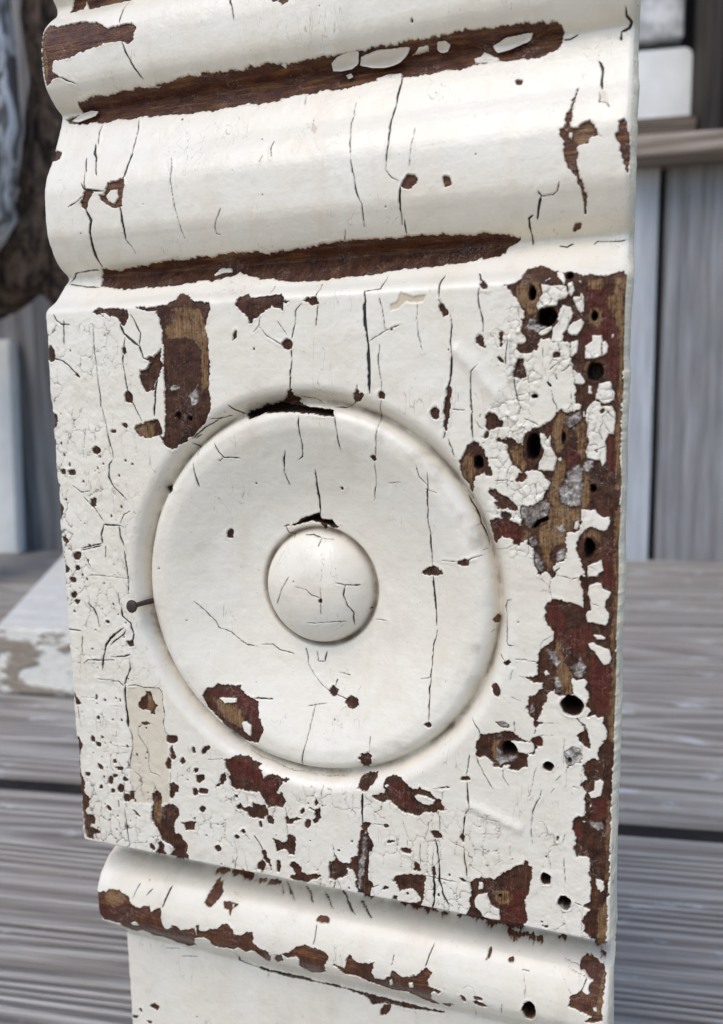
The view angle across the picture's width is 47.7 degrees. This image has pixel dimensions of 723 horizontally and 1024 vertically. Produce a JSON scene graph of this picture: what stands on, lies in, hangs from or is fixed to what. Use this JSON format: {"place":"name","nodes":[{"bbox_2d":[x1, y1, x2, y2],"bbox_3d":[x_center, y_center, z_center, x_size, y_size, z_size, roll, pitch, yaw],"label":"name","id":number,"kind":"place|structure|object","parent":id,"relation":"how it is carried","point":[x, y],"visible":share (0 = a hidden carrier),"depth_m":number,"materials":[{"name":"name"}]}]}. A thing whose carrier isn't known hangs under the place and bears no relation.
{"place":"outdoors","nodes":[
{"label":"outdoors","id":0,"kind":"place"},
{"bbox_2d":[0,550,722,1023],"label":"deck","id":1,"kind":"structure","parent":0,"point":[64,956],"depth_m":0.37,"materials":[{"name":"grey wood"}]},
{"bbox_2d":[0,0,22,248],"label":"driftwood plank","id":2,"kind":"object","parent":1,"relation":"on","point":[11,134],"visible":1,"depth_m":0.78,"materials":[{"name":"grey wood"}]},
{"bbox_2d":[0,339,24,553],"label":"leaning board","id":3,"kind":"object","parent":1,"relation":"on","point":[12,534],"visible":1,"depth_m":1.03,"materials":[{"name":"white paint"}]},
{"bbox_2d":[0,0,68,319],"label":"vine trunk","id":4,"kind":"object","parent":1,"relation":"on","point":[30,270],"visible":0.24,"depth_m":0.83,"materials":[{"name":"brown plant"}]},
{"bbox_2d":[0,556,74,695],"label":"chipped board","id":5,"kind":"object","parent":1,"relation":"on","point":[35,654],"visible":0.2,"depth_m":0.54,"materials":[{"name":"beige paint"}]},
{"bbox_2d":[41,0,640,1023],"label":"plinth block","id":6,"kind":"object","parent":1,"relation":"on","point":[339,312],"depth_m":0.17,"materials":[{"name":"paint"}]},
{"bbox_2d":[0,0,722,560],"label":"board wall","id":7,"kind":"structure","parent":1,"relation":"on","point":[676,448],"depth_m":0.91,"materials":[{"name":"grey wood"}]},
{"bbox_2d":[636,0,722,179],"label":"window","id":8,"kind":"structure","parent":7,"relation":"attached to","point":[695,137],"depth_m":0.83,"materials":[{"name":"grey glass"}]},
{"bbox_2d":[639,0,684,47],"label":"worn board","id":9,"kind":"object","parent":8,"relation":"attached to","point":[661,22],"visible":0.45,"depth_m":0.88,"materials":[{"name":"grey paint"}]},
{"bbox_2d":[637,47,691,120],"bbox_3d":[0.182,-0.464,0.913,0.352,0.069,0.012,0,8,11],"label":"white panel","id":10,"kind":"object","parent":8,"relation":"on","point":[665,78],"visible":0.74,"depth_m":0.88,"materials":[{"name":"paint"}]}
]}

